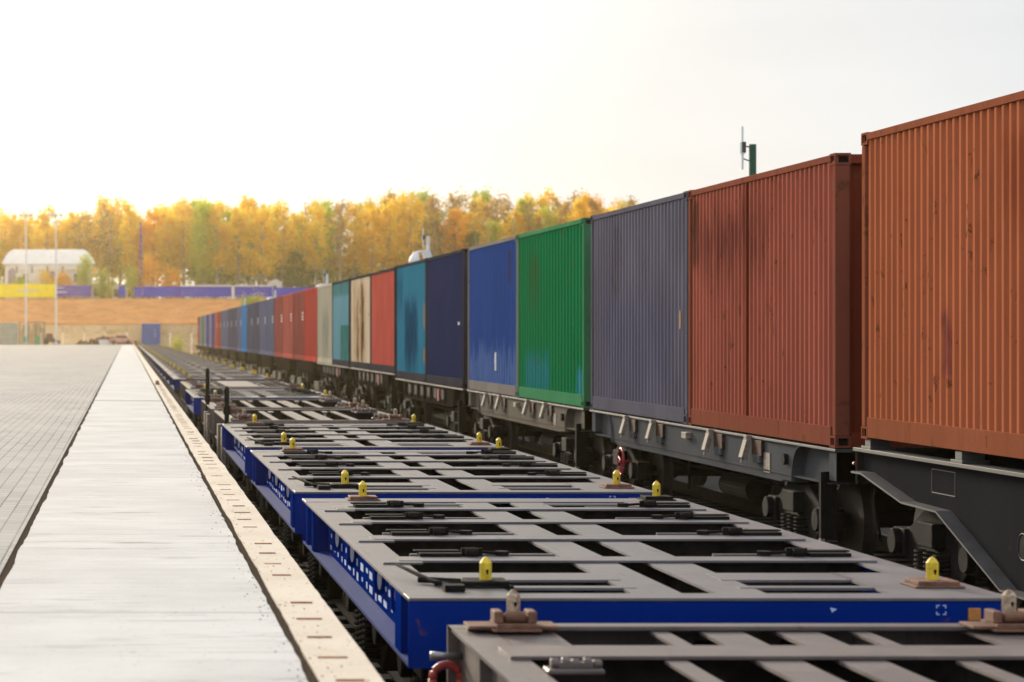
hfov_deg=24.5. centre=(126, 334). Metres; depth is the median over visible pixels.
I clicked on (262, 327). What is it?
shipping container
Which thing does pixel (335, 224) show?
bare tree
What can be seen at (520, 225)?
birch tree
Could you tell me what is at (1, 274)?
poplar tree
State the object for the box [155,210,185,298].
birch tree
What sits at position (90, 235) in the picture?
birch tree
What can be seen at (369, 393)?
container wagon
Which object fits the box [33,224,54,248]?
birch tree
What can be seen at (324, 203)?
poplar tree
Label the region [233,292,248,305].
shrub
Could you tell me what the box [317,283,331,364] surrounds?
shipping container
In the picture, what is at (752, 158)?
antenna pole
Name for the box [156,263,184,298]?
shrub
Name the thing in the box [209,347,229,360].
container wagon
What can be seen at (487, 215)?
birch tree
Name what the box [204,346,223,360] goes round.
container wagon
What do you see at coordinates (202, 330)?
shipping container
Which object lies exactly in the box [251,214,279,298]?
birch tree
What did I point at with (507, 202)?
birch tree
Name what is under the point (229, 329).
shipping container
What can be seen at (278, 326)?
shipping container
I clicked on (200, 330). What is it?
shipping container
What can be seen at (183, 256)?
birch tree
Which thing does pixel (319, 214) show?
birch tree
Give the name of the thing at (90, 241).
birch tree
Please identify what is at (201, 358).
flat wagon
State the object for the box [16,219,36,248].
birch tree
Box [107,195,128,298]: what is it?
birch tree
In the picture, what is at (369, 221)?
poplar tree
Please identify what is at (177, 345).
shrub
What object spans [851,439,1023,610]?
container wagon
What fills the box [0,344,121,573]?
paved yard
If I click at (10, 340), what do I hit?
concrete block
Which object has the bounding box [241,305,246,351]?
shipping container
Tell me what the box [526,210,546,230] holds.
birch tree
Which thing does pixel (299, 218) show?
birch tree
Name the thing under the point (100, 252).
birch tree
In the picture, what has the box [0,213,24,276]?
birch tree
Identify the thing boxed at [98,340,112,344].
white trough
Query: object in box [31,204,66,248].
birch tree
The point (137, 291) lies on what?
fence
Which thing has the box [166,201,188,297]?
birch tree
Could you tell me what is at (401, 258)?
spruce tree
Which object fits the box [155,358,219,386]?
flat wagon
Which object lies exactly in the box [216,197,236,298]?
bare tree
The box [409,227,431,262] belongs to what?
antenna pole
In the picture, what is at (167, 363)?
flat wagon
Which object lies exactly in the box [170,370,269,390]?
flat wagon
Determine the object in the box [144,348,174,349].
flat wagon
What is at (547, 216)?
poplar tree
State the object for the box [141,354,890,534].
ballast ground
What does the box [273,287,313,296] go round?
fence
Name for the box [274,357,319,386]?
container wagon
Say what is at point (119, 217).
birch tree
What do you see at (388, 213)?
birch tree
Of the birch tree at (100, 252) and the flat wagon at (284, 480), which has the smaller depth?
the flat wagon at (284, 480)
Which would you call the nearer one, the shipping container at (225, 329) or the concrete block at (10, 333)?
the shipping container at (225, 329)
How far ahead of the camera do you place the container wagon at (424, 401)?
53.65 m
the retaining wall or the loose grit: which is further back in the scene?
the retaining wall
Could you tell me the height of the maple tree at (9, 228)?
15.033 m
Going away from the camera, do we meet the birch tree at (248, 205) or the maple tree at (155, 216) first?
the maple tree at (155, 216)
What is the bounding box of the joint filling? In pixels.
[0,345,318,681]
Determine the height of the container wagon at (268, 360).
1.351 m
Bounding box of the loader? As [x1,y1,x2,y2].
[44,334,59,344]
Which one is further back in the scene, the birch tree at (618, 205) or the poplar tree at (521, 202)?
the birch tree at (618, 205)
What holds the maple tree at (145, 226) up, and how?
on the upper ground
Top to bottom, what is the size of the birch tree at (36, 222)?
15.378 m
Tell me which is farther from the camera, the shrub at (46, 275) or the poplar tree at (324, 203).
the poplar tree at (324, 203)
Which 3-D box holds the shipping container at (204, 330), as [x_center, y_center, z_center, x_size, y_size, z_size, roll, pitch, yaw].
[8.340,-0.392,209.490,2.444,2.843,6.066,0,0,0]
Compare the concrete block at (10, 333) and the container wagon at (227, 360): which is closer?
the container wagon at (227, 360)
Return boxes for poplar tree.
[0,226,5,283]
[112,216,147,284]
[178,196,214,298]
[186,198,225,298]
[201,199,227,298]
[218,206,253,285]
[237,217,262,298]
[269,204,291,282]
[287,213,311,286]
[301,196,343,282]
[312,201,342,283]
[323,225,352,282]
[348,198,379,271]
[407,187,441,255]
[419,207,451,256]
[468,186,497,243]
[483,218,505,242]
[512,194,536,233]
[533,201,561,229]
[618,195,636,207]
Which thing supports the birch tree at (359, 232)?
on the upper ground
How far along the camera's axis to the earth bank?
335.71 m
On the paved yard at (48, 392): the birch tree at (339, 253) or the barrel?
the barrel
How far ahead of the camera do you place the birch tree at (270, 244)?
363.48 m
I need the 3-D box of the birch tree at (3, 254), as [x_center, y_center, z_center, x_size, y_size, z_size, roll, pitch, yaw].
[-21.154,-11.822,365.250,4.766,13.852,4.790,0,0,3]
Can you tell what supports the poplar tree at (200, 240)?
on the upper ground
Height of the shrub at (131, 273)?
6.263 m
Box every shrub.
[10,271,30,298]
[33,266,59,298]
[49,267,74,298]
[72,254,98,298]
[87,264,121,298]
[119,265,143,297]
[127,247,164,298]
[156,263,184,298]
[169,332,184,350]
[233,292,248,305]
[247,294,258,303]
[250,288,266,302]
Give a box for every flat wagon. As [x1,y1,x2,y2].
[141,347,171,360]
[143,348,175,353]
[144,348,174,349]
[145,349,182,366]
[145,350,183,367]
[146,351,186,357]
[147,352,189,371]
[148,352,192,373]
[149,353,196,361]
[150,354,202,363]
[152,356,209,380]
[153,357,212,366]
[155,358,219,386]
[157,360,226,391]
[160,362,232,395]
[162,364,241,401]
[166,367,259,404]
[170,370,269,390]
[185,383,337,443]
[222,414,503,526]
[250,437,651,598]
[302,481,1002,681]
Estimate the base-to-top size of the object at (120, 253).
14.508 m
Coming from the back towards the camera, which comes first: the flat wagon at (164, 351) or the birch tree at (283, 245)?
the birch tree at (283, 245)
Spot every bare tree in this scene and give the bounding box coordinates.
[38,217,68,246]
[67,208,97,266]
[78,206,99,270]
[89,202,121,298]
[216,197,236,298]
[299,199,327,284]
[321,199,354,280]
[328,201,355,279]
[347,203,374,275]
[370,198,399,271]
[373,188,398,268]
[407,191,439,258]
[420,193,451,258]
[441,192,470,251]
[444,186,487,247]
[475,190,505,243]
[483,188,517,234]
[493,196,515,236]
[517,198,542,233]
[550,197,572,222]
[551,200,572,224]
[564,190,580,214]
[583,197,607,214]
[620,195,638,207]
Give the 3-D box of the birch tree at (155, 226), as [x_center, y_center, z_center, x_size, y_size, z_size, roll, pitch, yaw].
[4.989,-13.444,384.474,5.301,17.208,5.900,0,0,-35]
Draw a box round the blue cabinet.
[142,323,159,344]
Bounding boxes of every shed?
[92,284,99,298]
[112,285,117,298]
[267,279,282,297]
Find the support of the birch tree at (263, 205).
on the upper ground
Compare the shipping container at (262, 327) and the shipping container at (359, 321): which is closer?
the shipping container at (359, 321)
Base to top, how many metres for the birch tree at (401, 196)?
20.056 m
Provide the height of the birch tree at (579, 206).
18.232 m
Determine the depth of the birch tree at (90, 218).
383.89 m
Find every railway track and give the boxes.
[141,353,410,681]
[193,352,989,590]
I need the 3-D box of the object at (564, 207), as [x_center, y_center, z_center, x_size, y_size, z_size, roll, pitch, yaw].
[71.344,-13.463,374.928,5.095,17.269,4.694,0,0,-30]
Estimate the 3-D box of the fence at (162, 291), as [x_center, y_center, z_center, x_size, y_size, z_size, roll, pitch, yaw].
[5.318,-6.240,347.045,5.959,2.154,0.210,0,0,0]
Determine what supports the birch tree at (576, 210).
on the upper ground
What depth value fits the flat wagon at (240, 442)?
28.50 m
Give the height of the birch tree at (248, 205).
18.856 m
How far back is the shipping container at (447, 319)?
51.19 m
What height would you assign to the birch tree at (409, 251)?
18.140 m
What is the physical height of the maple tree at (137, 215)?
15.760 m
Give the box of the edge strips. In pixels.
[158,385,364,680]
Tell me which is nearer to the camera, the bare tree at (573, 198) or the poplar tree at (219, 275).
the poplar tree at (219, 275)
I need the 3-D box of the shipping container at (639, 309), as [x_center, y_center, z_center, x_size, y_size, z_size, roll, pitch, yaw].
[8.339,-0.348,32.290,2.446,2.968,6.066,0,0,0]
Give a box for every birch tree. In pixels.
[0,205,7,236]
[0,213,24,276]
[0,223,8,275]
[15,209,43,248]
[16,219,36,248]
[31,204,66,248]
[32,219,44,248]
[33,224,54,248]
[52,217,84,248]
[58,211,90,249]
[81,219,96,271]
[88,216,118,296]
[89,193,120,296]
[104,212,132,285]
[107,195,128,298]
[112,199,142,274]
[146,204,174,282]
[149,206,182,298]
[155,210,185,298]
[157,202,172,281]
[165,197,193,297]
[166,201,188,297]
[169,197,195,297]
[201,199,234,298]
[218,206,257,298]
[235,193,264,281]
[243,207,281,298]
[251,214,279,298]
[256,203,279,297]
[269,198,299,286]
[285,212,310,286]
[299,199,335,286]
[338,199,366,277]
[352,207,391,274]
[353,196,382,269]
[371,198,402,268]
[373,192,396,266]
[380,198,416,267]
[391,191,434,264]
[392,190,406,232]
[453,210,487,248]
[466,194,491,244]
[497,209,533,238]
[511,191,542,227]
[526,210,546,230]
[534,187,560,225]
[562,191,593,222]
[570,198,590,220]
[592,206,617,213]
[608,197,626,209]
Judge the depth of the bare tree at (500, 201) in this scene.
380.37 m
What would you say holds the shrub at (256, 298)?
on the earth bank
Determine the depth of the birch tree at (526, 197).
391.78 m
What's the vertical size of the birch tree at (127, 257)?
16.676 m
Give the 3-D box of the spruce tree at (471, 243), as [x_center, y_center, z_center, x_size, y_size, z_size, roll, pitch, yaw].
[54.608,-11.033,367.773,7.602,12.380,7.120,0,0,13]
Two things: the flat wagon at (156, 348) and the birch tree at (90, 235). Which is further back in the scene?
the birch tree at (90, 235)
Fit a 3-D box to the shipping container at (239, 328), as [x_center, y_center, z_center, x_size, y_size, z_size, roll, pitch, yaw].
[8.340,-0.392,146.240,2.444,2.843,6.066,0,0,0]
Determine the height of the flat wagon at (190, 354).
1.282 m
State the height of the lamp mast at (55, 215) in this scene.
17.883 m
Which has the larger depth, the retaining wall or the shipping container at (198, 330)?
the retaining wall
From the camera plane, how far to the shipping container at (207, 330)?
203.94 m
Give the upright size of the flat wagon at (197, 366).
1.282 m
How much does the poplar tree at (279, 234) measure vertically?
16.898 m
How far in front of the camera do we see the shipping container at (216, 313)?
185.06 m
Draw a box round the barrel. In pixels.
[35,336,38,344]
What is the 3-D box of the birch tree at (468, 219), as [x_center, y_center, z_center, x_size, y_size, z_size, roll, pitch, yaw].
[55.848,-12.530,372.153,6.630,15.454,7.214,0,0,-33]
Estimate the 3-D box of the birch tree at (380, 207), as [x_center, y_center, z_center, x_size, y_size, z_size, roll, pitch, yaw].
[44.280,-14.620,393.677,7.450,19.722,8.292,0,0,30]
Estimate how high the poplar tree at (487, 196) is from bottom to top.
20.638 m
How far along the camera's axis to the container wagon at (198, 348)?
232.87 m
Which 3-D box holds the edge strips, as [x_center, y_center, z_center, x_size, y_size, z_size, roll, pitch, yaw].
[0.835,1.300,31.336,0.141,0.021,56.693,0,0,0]
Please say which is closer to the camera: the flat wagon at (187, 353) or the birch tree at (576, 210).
the flat wagon at (187, 353)
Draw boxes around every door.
[8,268,14,283]
[113,289,117,296]
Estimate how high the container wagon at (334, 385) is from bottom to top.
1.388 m
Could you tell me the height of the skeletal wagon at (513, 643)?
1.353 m
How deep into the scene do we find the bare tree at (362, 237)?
375.82 m
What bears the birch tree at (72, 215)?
on the upper ground
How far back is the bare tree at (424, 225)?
372.92 m
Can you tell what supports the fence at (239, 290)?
on the earth bank
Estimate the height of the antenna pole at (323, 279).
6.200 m
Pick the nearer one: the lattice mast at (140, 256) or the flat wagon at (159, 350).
the flat wagon at (159, 350)
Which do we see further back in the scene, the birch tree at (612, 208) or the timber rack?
the birch tree at (612, 208)
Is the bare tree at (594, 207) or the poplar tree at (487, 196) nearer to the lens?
the bare tree at (594, 207)
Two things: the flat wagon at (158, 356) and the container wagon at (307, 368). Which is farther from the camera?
the flat wagon at (158, 356)
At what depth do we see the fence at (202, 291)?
346.94 m
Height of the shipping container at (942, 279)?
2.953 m
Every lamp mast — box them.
[19,213,32,344]
[49,213,62,344]
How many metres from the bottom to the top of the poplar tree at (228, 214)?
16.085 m
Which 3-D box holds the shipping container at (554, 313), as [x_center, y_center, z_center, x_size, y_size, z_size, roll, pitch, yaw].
[8.340,-0.348,38.910,2.444,2.968,6.066,0,0,0]
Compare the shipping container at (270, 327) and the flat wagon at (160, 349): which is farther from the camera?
the flat wagon at (160, 349)
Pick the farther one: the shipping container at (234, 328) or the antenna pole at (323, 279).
the shipping container at (234, 328)
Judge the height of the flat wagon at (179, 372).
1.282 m
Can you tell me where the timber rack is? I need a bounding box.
[19,322,44,344]
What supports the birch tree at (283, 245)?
on the upper ground
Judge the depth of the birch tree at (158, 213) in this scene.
391.90 m
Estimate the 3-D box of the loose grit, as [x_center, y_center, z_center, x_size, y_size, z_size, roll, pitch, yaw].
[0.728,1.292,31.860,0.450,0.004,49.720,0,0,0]
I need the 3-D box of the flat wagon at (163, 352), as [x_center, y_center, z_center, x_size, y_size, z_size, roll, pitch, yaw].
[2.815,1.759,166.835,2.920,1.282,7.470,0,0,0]
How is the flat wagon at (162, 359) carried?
on the railway track at (342, 614)
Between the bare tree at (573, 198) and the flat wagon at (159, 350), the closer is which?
the flat wagon at (159, 350)
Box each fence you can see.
[0,284,54,298]
[57,285,91,298]
[118,286,124,296]
[134,287,141,298]
[142,286,181,298]
[182,285,231,298]
[234,285,272,298]
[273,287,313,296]
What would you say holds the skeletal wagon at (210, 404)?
on the railway track at (342, 614)
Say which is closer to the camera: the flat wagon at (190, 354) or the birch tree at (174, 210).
the flat wagon at (190, 354)
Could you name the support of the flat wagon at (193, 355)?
on the railway track at (342, 614)
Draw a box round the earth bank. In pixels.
[0,298,266,326]
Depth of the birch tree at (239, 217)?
364.79 m
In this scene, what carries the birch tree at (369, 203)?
on the upper ground
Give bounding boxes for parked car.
[109,335,132,344]
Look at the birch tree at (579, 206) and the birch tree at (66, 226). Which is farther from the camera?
the birch tree at (66, 226)
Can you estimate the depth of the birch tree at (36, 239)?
371.36 m
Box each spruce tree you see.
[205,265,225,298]
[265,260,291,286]
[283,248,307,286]
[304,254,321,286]
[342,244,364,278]
[397,251,408,264]
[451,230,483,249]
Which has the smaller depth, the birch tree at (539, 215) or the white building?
the white building
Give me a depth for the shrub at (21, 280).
349.18 m
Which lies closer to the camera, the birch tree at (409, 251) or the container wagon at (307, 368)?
the container wagon at (307, 368)
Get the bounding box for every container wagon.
[196,345,211,357]
[200,346,217,358]
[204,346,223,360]
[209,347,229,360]
[215,348,239,362]
[221,349,248,364]
[228,350,260,367]
[237,351,275,371]
[247,353,294,377]
[259,354,313,383]
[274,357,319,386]
[293,359,345,391]
[317,363,383,401]
[350,368,406,417]
[395,378,547,447]
[467,390,706,486]
[590,410,937,555]
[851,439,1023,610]
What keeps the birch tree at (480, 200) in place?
on the upper ground
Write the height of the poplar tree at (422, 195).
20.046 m
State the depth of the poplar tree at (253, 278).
375.04 m
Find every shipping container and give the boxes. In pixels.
[198,317,199,344]
[200,316,201,345]
[202,316,203,345]
[204,315,205,345]
[206,314,208,346]
[209,313,211,346]
[212,313,214,346]
[214,312,217,347]
[217,311,220,348]
[221,311,223,348]
[224,310,227,348]
[228,309,231,349]
[232,307,236,350]
[237,306,240,350]
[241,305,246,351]
[247,303,252,352]
[252,302,258,353]
[259,300,265,354]
[266,298,273,355]
[274,295,282,357]
[283,293,292,358]
[293,290,303,360]
[304,287,316,361]
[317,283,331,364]
[332,279,349,366]
[350,274,369,369]
[370,267,395,373]
[396,258,425,382]
[426,249,467,388]
[468,235,517,396]
[517,218,591,407]
[590,191,688,423]
[688,153,930,447]
[861,90,1023,458]
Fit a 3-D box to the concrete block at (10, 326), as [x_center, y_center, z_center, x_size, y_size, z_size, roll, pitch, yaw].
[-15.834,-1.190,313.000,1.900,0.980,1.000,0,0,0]
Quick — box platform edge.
[132,344,383,681]
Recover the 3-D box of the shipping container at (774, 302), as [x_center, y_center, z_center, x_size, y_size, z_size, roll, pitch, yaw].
[8.340,-0.348,26.160,2.444,2.968,6.066,0,0,0]
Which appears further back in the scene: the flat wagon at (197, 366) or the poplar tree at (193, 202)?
the poplar tree at (193, 202)
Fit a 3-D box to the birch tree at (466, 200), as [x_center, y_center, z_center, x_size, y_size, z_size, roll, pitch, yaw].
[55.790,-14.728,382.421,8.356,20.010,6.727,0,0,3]
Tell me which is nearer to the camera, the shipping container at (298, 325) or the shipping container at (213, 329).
the shipping container at (298, 325)
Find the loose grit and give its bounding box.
[151,387,368,681]
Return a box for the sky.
[0,0,1023,353]
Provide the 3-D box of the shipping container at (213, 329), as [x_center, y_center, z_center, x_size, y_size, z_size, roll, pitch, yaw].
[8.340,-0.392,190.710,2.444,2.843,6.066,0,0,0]
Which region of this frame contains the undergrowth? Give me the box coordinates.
[0,267,381,298]
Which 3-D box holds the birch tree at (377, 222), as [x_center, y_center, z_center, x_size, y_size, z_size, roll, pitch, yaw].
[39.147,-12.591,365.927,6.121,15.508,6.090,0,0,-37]
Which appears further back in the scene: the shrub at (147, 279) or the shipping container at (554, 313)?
the shrub at (147, 279)
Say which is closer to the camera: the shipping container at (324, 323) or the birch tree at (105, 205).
the shipping container at (324, 323)
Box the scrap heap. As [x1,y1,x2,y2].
[76,335,139,345]
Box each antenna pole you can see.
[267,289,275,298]
[316,268,327,286]
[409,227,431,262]
[740,126,755,175]
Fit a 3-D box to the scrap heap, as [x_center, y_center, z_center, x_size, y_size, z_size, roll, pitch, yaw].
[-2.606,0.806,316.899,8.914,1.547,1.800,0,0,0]
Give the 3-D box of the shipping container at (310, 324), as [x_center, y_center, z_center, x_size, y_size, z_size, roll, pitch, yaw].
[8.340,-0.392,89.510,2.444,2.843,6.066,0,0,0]
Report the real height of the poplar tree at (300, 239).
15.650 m
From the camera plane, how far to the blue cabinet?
318.40 m
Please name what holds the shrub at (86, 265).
on the earth bank
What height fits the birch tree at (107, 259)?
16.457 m
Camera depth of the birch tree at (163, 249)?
366.80 m
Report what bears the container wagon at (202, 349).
on the railway track at (721, 501)
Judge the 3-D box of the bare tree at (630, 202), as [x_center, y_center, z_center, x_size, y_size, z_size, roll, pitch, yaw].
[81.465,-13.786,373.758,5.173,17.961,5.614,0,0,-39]
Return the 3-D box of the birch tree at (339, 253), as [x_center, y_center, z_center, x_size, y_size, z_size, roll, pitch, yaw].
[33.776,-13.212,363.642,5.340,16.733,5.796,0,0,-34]
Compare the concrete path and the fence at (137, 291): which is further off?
the fence at (137, 291)
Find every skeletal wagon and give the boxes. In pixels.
[180,375,300,426]
[201,368,360,464]
[214,386,411,486]
[428,589,1023,681]
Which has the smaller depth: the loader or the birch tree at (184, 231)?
the loader
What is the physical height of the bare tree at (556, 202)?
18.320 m
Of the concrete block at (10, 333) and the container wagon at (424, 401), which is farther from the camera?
the concrete block at (10, 333)
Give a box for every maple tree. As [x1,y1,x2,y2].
[0,216,20,298]
[128,221,156,298]
[136,211,155,262]
[143,207,168,298]
[238,196,258,271]
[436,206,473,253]
[576,193,604,219]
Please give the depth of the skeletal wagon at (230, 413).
35.43 m
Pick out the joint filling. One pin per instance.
(289, 636)
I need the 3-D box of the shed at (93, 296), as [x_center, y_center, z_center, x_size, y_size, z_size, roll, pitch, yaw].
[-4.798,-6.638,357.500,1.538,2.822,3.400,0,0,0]
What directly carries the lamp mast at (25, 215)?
on the paved yard at (48, 392)
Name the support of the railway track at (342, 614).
on the ballast ground at (711, 482)
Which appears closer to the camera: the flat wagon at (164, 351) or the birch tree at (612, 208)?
the flat wagon at (164, 351)
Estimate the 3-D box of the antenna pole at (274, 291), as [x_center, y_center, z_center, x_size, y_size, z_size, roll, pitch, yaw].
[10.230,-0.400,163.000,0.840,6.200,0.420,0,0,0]
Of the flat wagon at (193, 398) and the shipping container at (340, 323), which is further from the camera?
the shipping container at (340, 323)
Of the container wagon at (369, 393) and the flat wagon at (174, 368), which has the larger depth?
the flat wagon at (174, 368)
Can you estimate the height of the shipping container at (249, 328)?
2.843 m
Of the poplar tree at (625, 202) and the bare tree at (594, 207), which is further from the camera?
the poplar tree at (625, 202)
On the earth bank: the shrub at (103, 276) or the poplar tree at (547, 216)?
the shrub at (103, 276)
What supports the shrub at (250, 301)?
on the earth bank
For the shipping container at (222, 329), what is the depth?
171.83 m
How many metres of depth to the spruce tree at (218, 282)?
382.40 m
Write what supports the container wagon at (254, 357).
on the railway track at (721, 501)
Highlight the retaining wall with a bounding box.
[3,324,206,352]
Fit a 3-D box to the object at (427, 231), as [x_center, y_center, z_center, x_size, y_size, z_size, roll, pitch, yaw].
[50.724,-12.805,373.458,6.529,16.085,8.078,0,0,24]
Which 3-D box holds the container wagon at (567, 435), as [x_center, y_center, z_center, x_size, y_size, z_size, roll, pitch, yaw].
[8.340,1.787,41.975,2.690,1.286,12.250,0,0,0]
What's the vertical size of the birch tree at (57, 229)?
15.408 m
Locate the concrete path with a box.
[0,344,307,681]
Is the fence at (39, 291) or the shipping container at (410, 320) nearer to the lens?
the shipping container at (410, 320)
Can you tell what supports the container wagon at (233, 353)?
on the railway track at (721, 501)
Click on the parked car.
(120, 338)
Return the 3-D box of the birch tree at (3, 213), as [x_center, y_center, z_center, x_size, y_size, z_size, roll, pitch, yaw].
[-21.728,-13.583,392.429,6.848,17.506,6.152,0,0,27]
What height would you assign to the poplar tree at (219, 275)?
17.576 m
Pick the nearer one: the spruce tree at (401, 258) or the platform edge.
the platform edge
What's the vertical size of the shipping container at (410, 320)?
2.968 m
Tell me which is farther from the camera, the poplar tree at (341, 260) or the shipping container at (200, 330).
the poplar tree at (341, 260)
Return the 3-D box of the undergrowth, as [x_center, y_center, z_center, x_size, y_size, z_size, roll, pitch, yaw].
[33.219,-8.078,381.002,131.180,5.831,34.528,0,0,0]
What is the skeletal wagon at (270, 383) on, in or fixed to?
on the railway track at (342, 614)
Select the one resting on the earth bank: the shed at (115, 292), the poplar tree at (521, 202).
the shed at (115, 292)
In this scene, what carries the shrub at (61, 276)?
on the earth bank
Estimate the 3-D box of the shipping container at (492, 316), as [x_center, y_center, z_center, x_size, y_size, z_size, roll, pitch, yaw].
[8.339,-0.348,45.040,2.446,2.968,6.066,0,0,0]
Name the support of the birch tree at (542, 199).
on the upper ground
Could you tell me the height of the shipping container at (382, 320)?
2.843 m
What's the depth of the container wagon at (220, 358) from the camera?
183.74 m
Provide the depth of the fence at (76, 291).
346.94 m
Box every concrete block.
[3,323,17,329]
[3,330,17,336]
[3,337,17,344]
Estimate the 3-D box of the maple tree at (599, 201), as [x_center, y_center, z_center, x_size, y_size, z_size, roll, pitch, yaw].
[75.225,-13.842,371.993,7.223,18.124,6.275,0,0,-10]
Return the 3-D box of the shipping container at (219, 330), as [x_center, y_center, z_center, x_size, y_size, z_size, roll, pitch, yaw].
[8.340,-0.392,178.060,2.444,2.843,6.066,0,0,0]
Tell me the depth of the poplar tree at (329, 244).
373.21 m
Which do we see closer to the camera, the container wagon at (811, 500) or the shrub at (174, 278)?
the container wagon at (811, 500)
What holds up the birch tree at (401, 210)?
on the upper ground
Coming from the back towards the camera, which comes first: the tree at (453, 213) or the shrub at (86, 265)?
the tree at (453, 213)
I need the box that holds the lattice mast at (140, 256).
[139,222,143,297]
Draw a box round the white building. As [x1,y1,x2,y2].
[2,249,95,298]
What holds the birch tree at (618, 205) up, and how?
on the upper ground
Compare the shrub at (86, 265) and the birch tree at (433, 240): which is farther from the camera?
the birch tree at (433, 240)
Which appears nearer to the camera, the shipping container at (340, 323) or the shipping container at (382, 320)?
the shipping container at (382, 320)
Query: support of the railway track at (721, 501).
on the ballast ground at (711, 482)
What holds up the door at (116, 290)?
in the shed at (115, 292)
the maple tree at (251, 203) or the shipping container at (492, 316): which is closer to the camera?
the shipping container at (492, 316)
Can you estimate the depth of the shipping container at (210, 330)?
196.54 m
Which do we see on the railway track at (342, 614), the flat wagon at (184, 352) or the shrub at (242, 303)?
the flat wagon at (184, 352)
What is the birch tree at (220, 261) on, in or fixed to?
on the upper ground
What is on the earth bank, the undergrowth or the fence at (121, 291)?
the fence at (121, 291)
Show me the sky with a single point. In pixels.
(150, 103)

